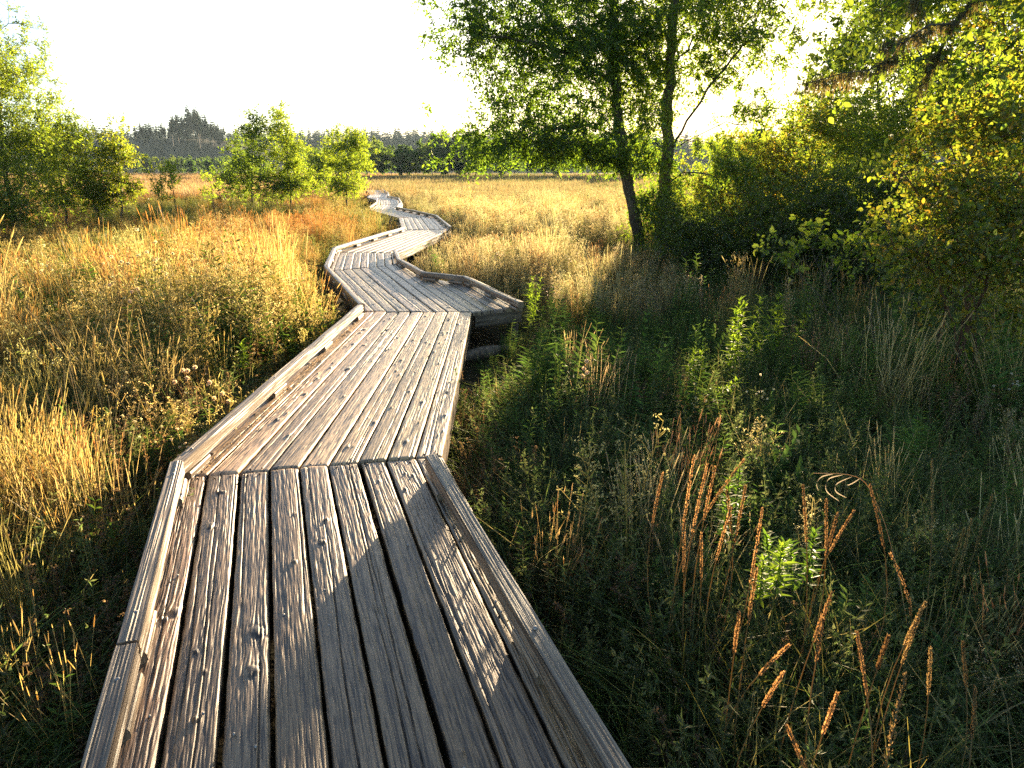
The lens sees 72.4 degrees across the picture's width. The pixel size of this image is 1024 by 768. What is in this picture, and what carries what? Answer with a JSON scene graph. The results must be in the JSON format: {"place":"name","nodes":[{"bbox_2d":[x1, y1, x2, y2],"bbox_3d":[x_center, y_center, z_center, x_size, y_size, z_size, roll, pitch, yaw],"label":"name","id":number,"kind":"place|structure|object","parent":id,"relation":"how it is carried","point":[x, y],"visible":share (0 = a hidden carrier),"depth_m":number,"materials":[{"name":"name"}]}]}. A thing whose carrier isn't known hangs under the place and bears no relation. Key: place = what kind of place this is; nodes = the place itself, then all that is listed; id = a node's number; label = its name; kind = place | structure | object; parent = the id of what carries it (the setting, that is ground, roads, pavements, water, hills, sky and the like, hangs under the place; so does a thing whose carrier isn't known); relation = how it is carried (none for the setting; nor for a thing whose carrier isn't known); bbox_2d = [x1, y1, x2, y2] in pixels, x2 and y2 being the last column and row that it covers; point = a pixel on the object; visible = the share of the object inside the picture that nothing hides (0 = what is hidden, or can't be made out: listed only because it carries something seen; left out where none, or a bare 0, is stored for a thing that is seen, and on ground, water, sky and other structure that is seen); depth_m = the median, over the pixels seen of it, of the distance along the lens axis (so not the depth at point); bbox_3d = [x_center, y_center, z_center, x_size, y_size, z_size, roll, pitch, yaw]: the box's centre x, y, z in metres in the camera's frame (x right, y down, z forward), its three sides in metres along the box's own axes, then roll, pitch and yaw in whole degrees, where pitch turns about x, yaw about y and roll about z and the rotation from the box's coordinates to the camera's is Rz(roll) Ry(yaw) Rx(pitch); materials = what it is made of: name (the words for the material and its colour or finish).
{"place":"outdoors","nodes":[
{"label":"outdoors","id":0,"kind":"place"},
{"bbox_2d":[2,138,1017,173],"bbox_3d":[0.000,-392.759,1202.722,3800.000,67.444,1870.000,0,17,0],"label":"hills","id":1,"kind":"structure","parent":0,"point":[193,152],"depth_m":434.14,"materials":[{"name":"plant"}]},
{"bbox_2d":[168,118,173,146],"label":"fir tree","id":2,"kind":"object","parent":1,"relation":"on","point":[170,130],"visible":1,"depth_m":429.31,"materials":[{"name":"green plant"}]},
{"bbox_2d":[173,114,181,142],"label":"fir tree","id":3,"kind":"object","parent":1,"relation":"on","point":[176,127],"visible":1,"depth_m":436.79,"materials":[{"name":"green plant"}]},
{"bbox_2d":[182,116,189,137],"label":"fir tree","id":4,"kind":"object","parent":1,"relation":"on","point":[186,131],"visible":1,"depth_m":459.87,"materials":[{"name":"green plant"}]},
{"bbox_2d":[184,101,191,135],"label":"fir tree","id":5,"kind":"object","parent":1,"relation":"on","point":[188,121],"visible":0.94,"depth_m":475.46,"materials":[{"name":"green plant"}]},
{"bbox_2d":[193,106,201,147],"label":"fir tree","id":6,"kind":"object","parent":1,"relation":"on","point":[196,126],"visible":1,"depth_m":429.92,"materials":[{"name":"green plant"}]},
{"bbox_2d":[195,108,202,146],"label":"fir tree","id":7,"kind":"object","parent":1,"relation":"on","point":[200,120],"visible":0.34,"depth_m":438.26,"materials":[{"name":"green plant"}]},
{"bbox_2d":[199,112,206,139],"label":"fir tree","id":8,"kind":"object","parent":1,"relation":"on","point":[202,133],"visible":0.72,"depth_m":467.06,"materials":[{"name":"green plant"}]},
{"bbox_2d":[201,111,209,140],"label":"fir tree","id":9,"kind":"object","parent":1,"relation":"on","point":[206,127],"visible":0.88,"depth_m":470.30,"materials":[{"name":"green plant"}]},
{"bbox_2d":[209,123,213,142],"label":"fir tree","id":10,"kind":"object","parent":1,"relation":"on","point":[211,132],"visible":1,"depth_m":447.29,"materials":[{"name":"green plant"}]},
{"bbox_2d":[212,120,216,141],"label":"fir tree","id":11,"kind":"object","parent":1,"relation":"on","point":[215,138],"visible":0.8,"depth_m":462.16,"materials":[{"name":"green plant"}]},
{"bbox_2d":[216,127,220,146],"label":"fir tree","id":12,"kind":"object","parent":1,"relation":"on","point":[218,140],"visible":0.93,"depth_m":447.37,"materials":[{"name":"green plant"}]},
{"bbox_2d":[0,115,1023,165],"bbox_3d":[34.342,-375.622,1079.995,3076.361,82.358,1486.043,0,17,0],"label":"hill forest","id":13,"kind":"object","parent":1,"relation":"on","point":[409,140],"visible":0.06,"depth_m":725.19,"materials":[{"name":"plant"}]},
{"bbox_2d":[0,0,1021,142],"label":"sky","id":14,"kind":"structure","parent":0,"point":[353,62],"materials":[{"name":"white"}]},
{"bbox_2d":[6,172,1023,767],"bbox_3d":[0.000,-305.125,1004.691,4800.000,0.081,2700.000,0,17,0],"label":"ground","id":15,"kind":"structure","parent":0,"point":[488,334],"depth_m":4.12,"materials":[{"name":"soil"}]},
{"bbox_2d":[0,0,91,238],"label":"willow tree","id":16,"kind":"object","parent":15,"relation":"on","point":[13,137],"visible":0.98,"depth_m":17.67,"materials":[{"name":"green plant"}]},
{"bbox_2d":[8,100,117,225],"bbox_3d":[-13.871,-6.452,21.095,3.724,4.009,2.950,0,17,0],"label":"young tree","id":17,"kind":"object","parent":15,"relation":"on","point":[72,130],"visible":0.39,"depth_m":20.87,"materials":[{"name":"green plant"}]},
{"bbox_2d":[36,127,128,224],"bbox_3d":[-12.179,-5.771,20.290,2.105,3.184,2.364,0,17,0],"label":"sapling","id":18,"kind":"object","parent":15,"relation":"on","point":[86,178],"visible":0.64,"depth_m":19.85,"materials":[{"name":"green plant"}]},
{"bbox_2d":[78,111,151,223],"bbox_3d":[-11.342,-5.960,20.139,1.901,3.629,2.091,0,17,0],"label":"sapling","id":19,"kind":"object","parent":15,"relation":"on","point":[112,149],"visible":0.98,"depth_m":19.88,"materials":[{"name":"green plant"}]},
{"bbox_2d":[108,283,147,371],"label":"seed puff plant","id":20,"kind":"object","parent":15,"relation":"on","point":[131,291],"visible":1,"depth_m":6.26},
{"bbox_2d":[130,161,150,173],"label":"meadow edge tree","id":21,"kind":"object","parent":15,"relation":"on","point":[137,167],"visible":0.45,"depth_m":226.71,"materials":[{"name":"green plant"}]},
{"bbox_2d":[141,153,154,173],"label":"meadow edge tree","id":22,"kind":"object","parent":15,"relation":"on","point":[146,161],"visible":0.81,"depth_m":213.02,"materials":[{"name":"green plant"}]},
{"bbox_2d":[141,159,166,218],"bbox_3d":[-10.017,-5.162,19.816,0.644,2.286,0.594,0,17,0],"label":"sapling","id":23,"kind":"object","parent":15,"relation":"on","point":[156,186],"visible":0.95,"depth_m":19.63,"materials":[{"name":"green plant"}]},
{"bbox_2d":[152,155,177,171],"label":"meadow edge tree","id":24,"kind":"object","parent":15,"relation":"on","point":[163,161],"visible":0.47,"depth_m":221.93,"materials":[{"name":"green plant"}]},
{"bbox_2d":[155,159,182,229],"bbox_3d":[-9.616,-5.157,19.775,0.747,2.303,1.008,0,17,0],"label":"sapling","id":25,"kind":"object","parent":15,"relation":"on","point":[170,168],"visible":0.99,"depth_m":19.58,"materials":[{"name":"green plant"}]},
{"bbox_2d":[170,155,195,172],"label":"meadow edge tree","id":26,"kind":"object","parent":15,"relation":"on","point":[182,161],"visible":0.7,"depth_m":221.91,"materials":[{"name":"green plant"}]},
{"bbox_2d":[173,365,202,427],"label":"seed puff plant","id":27,"kind":"object","parent":15,"relation":"on","point":[195,367],"visible":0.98,"depth_m":4.86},
{"bbox_2d":[183,160,196,173],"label":"meadow edge tree","id":28,"kind":"object","parent":15,"relation":"on","point":[190,164],"visible":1,"depth_m":213.86,"materials":[{"name":"green plant"}]},
{"bbox_2d":[183,276,201,326],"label":"leafy weed","id":29,"kind":"object","parent":15,"relation":"on","point":[194,293],"visible":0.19,"depth_m":7.58,"materials":[{"name":"green plant"}]},
{"bbox_2d":[194,156,210,171],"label":"meadow edge tree","id":30,"kind":"object","parent":15,"relation":"on","point":[200,165],"visible":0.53,"depth_m":236.56,"materials":[{"name":"green plant"}]},
{"bbox_2d":[202,160,214,172],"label":"meadow edge tree","id":31,"kind":"object","parent":15,"relation":"on","point":[206,164],"visible":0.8,"depth_m":216.09,"materials":[{"name":"green plant"}]},
{"bbox_2d":[197,170,223,223],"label":"sapling","id":32,"kind":"object","parent":15,"relation":"on","point":[215,185],"visible":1,"depth_m":19.69,"materials":[{"name":"green plant"}]},
{"bbox_2d":[207,380,231,415],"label":"seed puff plant","id":33,"kind":"object","parent":15,"relation":"on","point":[210,383],"visible":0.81,"depth_m":4.62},
{"bbox_2d":[209,155,230,171],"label":"meadow edge tree","id":34,"kind":"object","parent":15,"relation":"on","point":[220,165],"visible":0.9,"depth_m":205.69,"materials":[{"name":"green plant"}]},
{"bbox_2d":[233,339,251,389],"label":"leafy weed","id":35,"kind":"object","parent":15,"relation":"on","point":[242,359],"visible":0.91,"depth_m":5.79,"materials":[{"name":"green plant"}]},
{"bbox_2d":[209,103,306,209],"bbox_3d":[-10.960,-9.371,29.568,4.184,4.635,3.635,0,17,0],"label":"tree","id":36,"kind":"object","parent":15,"relation":"on","point":[231,178],"visible":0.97,"depth_m":29.30,"materials":[{"name":"green plant"}]},
{"bbox_2d":[254,312,273,369],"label":"seed puff plant","id":37,"kind":"object","parent":15,"relation":"on","point":[259,319],"visible":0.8,"depth_m":6.52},
{"bbox_2d":[257,96,319,209],"bbox_3d":[-9.591,-9.809,30.406,2.881,4.987,3.382,0,17,0],"label":"tree","id":38,"kind":"object","parent":15,"relation":"on","point":[292,162],"visible":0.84,"depth_m":29.93,"materials":[{"name":"green plant"}]},
{"bbox_2d":[294,144,336,197],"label":"tree","id":39,"kind":"object","parent":15,"relation":"on","point":[312,161],"visible":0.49,"depth_m":41.59,"materials":[{"name":"green plant"}]},
{"bbox_2d":[316,303,338,332],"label":"leafy weed","id":40,"kind":"object","parent":15,"relation":"on","point":[325,316],"visible":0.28,"depth_m":7.34,"materials":[{"name":"green plant"}]},
{"bbox_2d":[313,122,379,209],"bbox_3d":[-7.375,-9.488,31.006,3.106,4.028,2.794,0,17,0],"label":"tree","id":41,"kind":"object","parent":15,"relation":"on","point":[345,182],"visible":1,"depth_m":30.67,"materials":[{"name":"green plant"}]},
{"bbox_2d":[80,189,630,767],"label":"boardwalk","id":42,"kind":"structure","parent":15,"relation":"on","point":[376,393],"depth_m":2.62,"materials":[{"name":"grey wood"}]},
{"bbox_2d":[209,327,359,467],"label":"seed litter","id":43,"kind":"object","parent":42,"relation":"on","point":[274,401],"visible":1,"depth_m":4.62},
{"bbox_2d":[355,148,374,173],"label":"meadow edge tree","id":44,"kind":"object","parent":15,"relation":"on","point":[371,157],"visible":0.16,"depth_m":166.20,"materials":[{"name":"green plant"}]},
{"bbox_2d":[365,135,392,174],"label":"meadow edge tree","id":45,"kind":"object","parent":15,"relation":"on","point":[375,141],"visible":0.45,"depth_m":167.96,"materials":[{"name":"green plant"}]},
{"bbox_2d":[373,148,396,174],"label":"meadow edge tree","id":46,"kind":"object","parent":15,"relation":"on","point":[386,169],"visible":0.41,"depth_m":168.70,"materials":[{"name":"green plant"}]},
{"bbox_2d":[375,142,421,174],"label":"meadow edge tree","id":47,"kind":"object","parent":15,"relation":"on","point":[389,154],"visible":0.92,"depth_m":160.74,"materials":[{"name":"green plant"}]},
{"bbox_2d":[390,144,408,174],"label":"meadow edge tree","id":48,"kind":"object","parent":15,"relation":"on","point":[399,170],"visible":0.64,"depth_m":161.57,"materials":[{"name":"green plant"}]},
{"bbox_2d":[401,152,424,175],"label":"meadow edge tree","id":49,"kind":"object","parent":15,"relation":"on","point":[410,166],"visible":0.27,"depth_m":164.12,"materials":[{"name":"green plant"}]},
{"bbox_2d":[411,140,442,174],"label":"meadow edge tree","id":50,"kind":"object","parent":15,"relation":"on","point":[428,141],"visible":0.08,"depth_m":170.62,"materials":[{"name":"green plant"}]},
{"bbox_2d":[409,139,445,174],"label":"meadow edge tree","id":51,"kind":"object","parent":15,"relation":"on","point":[421,149],"visible":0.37,"depth_m":160.38,"materials":[{"name":"green plant"}]},
{"bbox_2d":[421,144,450,173],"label":"meadow edge tree","id":52,"kind":"object","parent":15,"relation":"on","point":[438,151],"visible":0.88,"depth_m":157.10,"materials":[{"name":"green plant"}]},
{"bbox_2d":[429,134,459,175],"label":"meadow edge tree","id":53,"kind":"object","parent":15,"relation":"on","point":[440,142],"visible":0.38,"depth_m":161.14,"materials":[{"name":"green plant"}]},
{"bbox_2d":[444,134,469,174],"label":"meadow edge tree","id":54,"kind":"object","parent":15,"relation":"on","point":[458,171],"visible":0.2,"depth_m":165.27,"materials":[{"name":"green plant"}]},
{"bbox_2d":[454,144,470,173],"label":"meadow edge tree","id":55,"kind":"object","parent":15,"relation":"on","point":[461,164],"visible":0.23,"depth_m":165.83,"materials":[{"name":"green plant"}]},
{"bbox_2d":[451,141,487,173],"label":"meadow edge tree","id":56,"kind":"object","parent":15,"relation":"on","point":[462,157],"visible":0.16,"depth_m":159.96,"materials":[{"name":"green plant"}]},
{"bbox_2d":[465,345,512,362],"bbox_3d":[-0.265,-0.333,7.437,0.574,0.159,0.144,-10,20,-31],"label":"log","id":57,"kind":"object","parent":15,"relation":"on","point":[475,353],"visible":0.6,"depth_m":7.36,"materials":[{"name":"grey wood"}]},
{"bbox_2d":[491,141,510,174],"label":"meadow edge tree","id":58,"kind":"object","parent":15,"relation":"on","point":[495,171],"visible":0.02,"depth_m":163.89,"materials":[{"name":"green plant"}]},
{"bbox_2d":[0,170,1023,767],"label":"meadow growth","id":59,"kind":"object","parent":15,"relation":"on","point":[556,482],"visible":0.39,"depth_m":4.16,"materials":[{"name":"plant"}]},
{"bbox_2d":[502,144,524,173],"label":"meadow edge tree","id":60,"kind":"object","parent":15,"relation":"on","point":[519,169],"visible":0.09,"depth_m":176.45,"materials":[{"name":"green plant"}]},
{"bbox_2d":[506,144,543,174],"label":"meadow edge tree","id":61,"kind":"object","parent":15,"relation":"on","point":[521,167],"visible":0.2,"depth_m":158.33,"materials":[{"name":"green plant"}]},
{"bbox_2d":[523,275,544,350],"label":"leafy weed","id":62,"kind":"object","parent":15,"relation":"on","point":[532,307],"visible":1,"depth_m":7.72,"materials":[{"name":"green plant"}]},
{"bbox_2d":[408,0,696,256],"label":"ash tree","id":63,"kind":"object","parent":15,"relation":"on","point":[554,146],"visible":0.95,"depth_m":13.87,"materials":[{"name":"green plant"}]},
{"bbox_2d":[546,159,570,175],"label":"meadow edge tree","id":64,"kind":"object","parent":15,"relation":"on","point":[556,171],"visible":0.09,"depth_m":158.19,"materials":[{"name":"green plant"}]},
{"bbox_2d":[560,312,577,367],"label":"leafy weed","id":65,"kind":"object","parent":15,"relation":"on","point":[563,330],"visible":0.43,"depth_m":7.01,"materials":[{"name":"green plant"}]},
{"bbox_2d":[562,160,581,174],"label":"meadow edge tree","id":66,"kind":"object","parent":15,"relation":"on","point":[571,164],"visible":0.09,"depth_m":166.11,"materials":[{"name":"green plant"}]},
{"bbox_2d":[582,359,592,419],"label":"seed puff plant","id":67,"kind":"object","parent":15,"relation":"on","point":[584,368],"visible":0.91,"depth_m":4.82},
{"bbox_2d":[647,137,676,172],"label":"meadow edge tree","id":68,"kind":"object","parent":15,"relation":"on","point":[655,143],"visible":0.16,"depth_m":170.84,"materials":[{"name":"green plant"}]},
{"bbox_2d":[645,149,741,226],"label":"lit shrub","id":69,"kind":"object","parent":15,"relation":"on","point":[698,197],"visible":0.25,"depth_m":18.47,"materials":[{"name":"green plant"}]},
{"bbox_2d":[580,0,819,257],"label":"ash tree","id":70,"kind":"object","parent":15,"relation":"on","point":[740,33],"visible":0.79,"depth_m":14.59,"materials":[{"name":"green plant"}]},
{"bbox_2d":[629,190,770,277],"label":"shade shrub","id":71,"kind":"object","parent":15,"relation":"on","point":[673,234],"visible":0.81,"depth_m":13.24,"materials":[{"name":"green plant"}]},
{"bbox_2d":[682,347,748,403],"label":"leafy weed","id":72,"kind":"object","parent":15,"relation":"on","point":[721,389],"visible":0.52,"depth_m":5.55,"materials":[{"name":"green plant"}]},
{"bbox_2d":[676,118,782,225],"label":"lit shrub","id":73,"kind":"object","parent":15,"relation":"on","point":[727,141],"visible":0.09,"depth_m":19.82,"materials":[{"name":"green plant"}]},
{"bbox_2d":[680,123,823,235],"bbox_3d":[5.993,-4.905,17.708,3.793,3.149,3.505,-11,20,-33],"label":"lit shrub","id":74,"kind":"object","parent":15,"relation":"on","point":[766,166],"visible":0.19,"depth_m":16.87,"materials":[{"name":"green plant"}]},
{"bbox_2d":[721,295,782,395],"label":"leafy weed","id":75,"kind":"object","parent":15,"relation":"on","point":[733,358],"visible":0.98,"depth_m":5.71,"materials":[{"name":"green plant"}]},
{"bbox_2d":[740,127,766,157],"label":"meadow edge tree","id":76,"kind":"object","parent":15,"relation":"on","point":[757,130],"visible":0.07,"depth_m":82.82,"materials":[{"name":"green plant"}]},
{"bbox_2d":[712,465,797,652],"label":"leafy weed","id":77,"kind":"object","parent":15,"relation":"on","point":[734,504],"visible":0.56,"depth_m":2.69,"materials":[{"name":"green plant"}]},
{"bbox_2d":[740,539,798,739],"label":"leafy weed","id":78,"kind":"object","parent":15,"relation":"on","point":[770,583],"visible":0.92,"depth_m":2.19,"materials":[{"name":"green plant"}]},
{"bbox_2d":[688,173,866,292],"bbox_3d":[4.591,-2.721,12.622,2.905,2.205,3.643,0,17,0],"label":"shade shrub","id":79,"kind":"object","parent":15,"relation":"on","point":[738,241],"visible":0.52,"depth_m":12.27,"materials":[{"name":"green plant"}]},
{"bbox_2d":[748,133,821,174],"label":"meadow edge tree","id":80,"kind":"object","parent":15,"relation":"on","point":[787,147],"visible":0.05,"depth_m":83.19,"materials":[{"name":"green plant"}]},
{"bbox_2d":[752,526,828,699],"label":"leafy weed","id":81,"kind":"object","parent":15,"relation":"on","point":[796,583],"visible":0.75,"depth_m":2.42,"materials":[{"name":"green plant"}]},
{"bbox_2d":[766,292,817,366],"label":"leafy weed","id":82,"kind":"object","parent":15,"relation":"on","point":[778,322],"visible":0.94,"depth_m":6.30,"materials":[{"name":"green plant"}]},
{"bbox_2d":[735,99,876,242],"bbox_3d":[7.047,-4.862,16.884,3.230,3.730,3.562,0,17,0],"label":"lit shrub","id":83,"kind":"object","parent":15,"relation":"on","point":[815,117],"visible":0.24,"depth_m":16.34,"materials":[{"name":"green plant"}]},
{"bbox_2d":[752,208,932,361],"bbox_3d":[2.941,-0.803,6.516,1.520,1.631,0.895,0,17,0],"label":"arching shrub","id":84,"kind":"object","parent":15,"relation":"on","point":[855,240],"visible":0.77,"depth_m":6.40,"materials":[{"name":"green plant"}]},
{"bbox_2d":[748,143,937,293],"bbox_3d":[5.293,-2.631,11.602,3.014,2.570,3.126,0,17,0],"label":"shade shrub","id":85,"kind":"object","parent":15,"relation":"on","point":[811,214],"visible":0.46,"depth_m":11.10,"materials":[{"name":"green plant"}]},
{"bbox_2d":[755,0,963,173],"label":"tall tree","id":86,"kind":"object","parent":15,"relation":"on","point":[851,60],"visible":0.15,"depth_m":18.89,"materials":[{"name":"green plant"}]},
{"bbox_2d":[815,473,911,644],"bbox_3d":[1.295,0.742,2.527,0.525,0.917,0.003,0,17,0],"label":"curled dry leaf","id":87,"kind":"object","parent":15,"relation":"on","point":[878,508],"visible":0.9,"depth_m":2.41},
{"bbox_2d":[778,76,950,231],"bbox_3d":[7.809,-4.736,15.857,3.215,4.267,3.830,0,17,0],"label":"lit shrub","id":88,"kind":"object","parent":15,"relation":"on","point":[873,141],"visible":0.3,"depth_m":15.29,"materials":[{"name":"green plant"}]},
{"bbox_2d":[788,139,1009,313],"bbox_3d":[5.471,-2.215,10.206,2.640,2.625,3.413,0,17,0],"label":"shade shrub","id":89,"kind":"object","parent":15,"relation":"on","point":[871,188],"visible":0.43,"depth_m":10.19,"materials":[{"name":"green plant"}]},
{"bbox_2d":[896,427,912,461],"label":"leafy weed","id":90,"kind":"object","parent":15,"relation":"on","point":[905,435],"visible":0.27,"depth_m":4.29,"materials":[{"name":"green plant"}]},
{"bbox_2d":[791,0,1023,132],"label":"mossy oak","id":91,"kind":"object","parent":15,"relation":"on","point":[928,58],"visible":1,"depth_m":4.77,"materials":[{"name":"green plant"}]},
{"bbox_2d":[852,0,1023,392],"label":"shrub","id":92,"kind":"object","parent":15,"relation":"on","point":[1003,217],"visible":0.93,"depth_m":5.51,"materials":[{"name":"green plant"}]},
{"bbox_2d":[877,0,1023,248],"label":"tall tree","id":93,"kind":"object","parent":15,"relation":"on","point":[905,101],"visible":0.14,"depth_m":13.82,"materials":[{"name":"green plant"}]},
{"bbox_2d":[592,458,812,734],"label":"seed grass","id":94,"kind":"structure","parent":0,"point":[731,531],"depth_m":2.41,"materials":[{"name":"plant"}]},
{"bbox_2d":[569,567,847,767],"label":"seed grass","id":95,"kind":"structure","parent":0,"point":[774,658],"depth_m":2.03,"materials":[{"name":"plant"}]},
{"bbox_2d":[609,455,844,747],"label":"seed grass","id":96,"kind":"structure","parent":0,"point":[694,522],"depth_m":2.42,"materials":[{"name":"plant"}]},
{"bbox_2d":[688,670,838,767],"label":"seed grass","id":97,"kind":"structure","parent":0,"point":[788,730],"depth_m":1.69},
{"bbox_2d":[688,484,895,735],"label":"seed grass","id":98,"kind":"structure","parent":0,"point":[827,542],"depth_m":2.37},
{"bbox_2d":[770,671,925,767],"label":"seed grass","id":99,"kind":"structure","parent":0,"point":[900,695],"depth_m":1.67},
{"bbox_2d":[691,591,1023,767],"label":"seed grass","id":100,"kind":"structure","parent":0,"point":[820,623],"depth_m":1.88,"materials":[{"name":"plant"}]},
{"bbox_2d":[762,484,1022,733],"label":"seed grass","id":101,"kind":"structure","parent":0,"point":[883,545],"depth_m":2.35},
{"bbox_2d":[779,601,1023,767],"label":"seed grass","id":102,"kind":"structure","parent":0,"point":[908,646],"depth_m":1.92,"materials":[{"name":"plant"}]},
{"bbox_2d":[829,459,1019,753],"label":"seed grass","id":103,"kind":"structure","parent":0,"point":[959,544],"depth_m":2.37,"materials":[{"name":"plant"}]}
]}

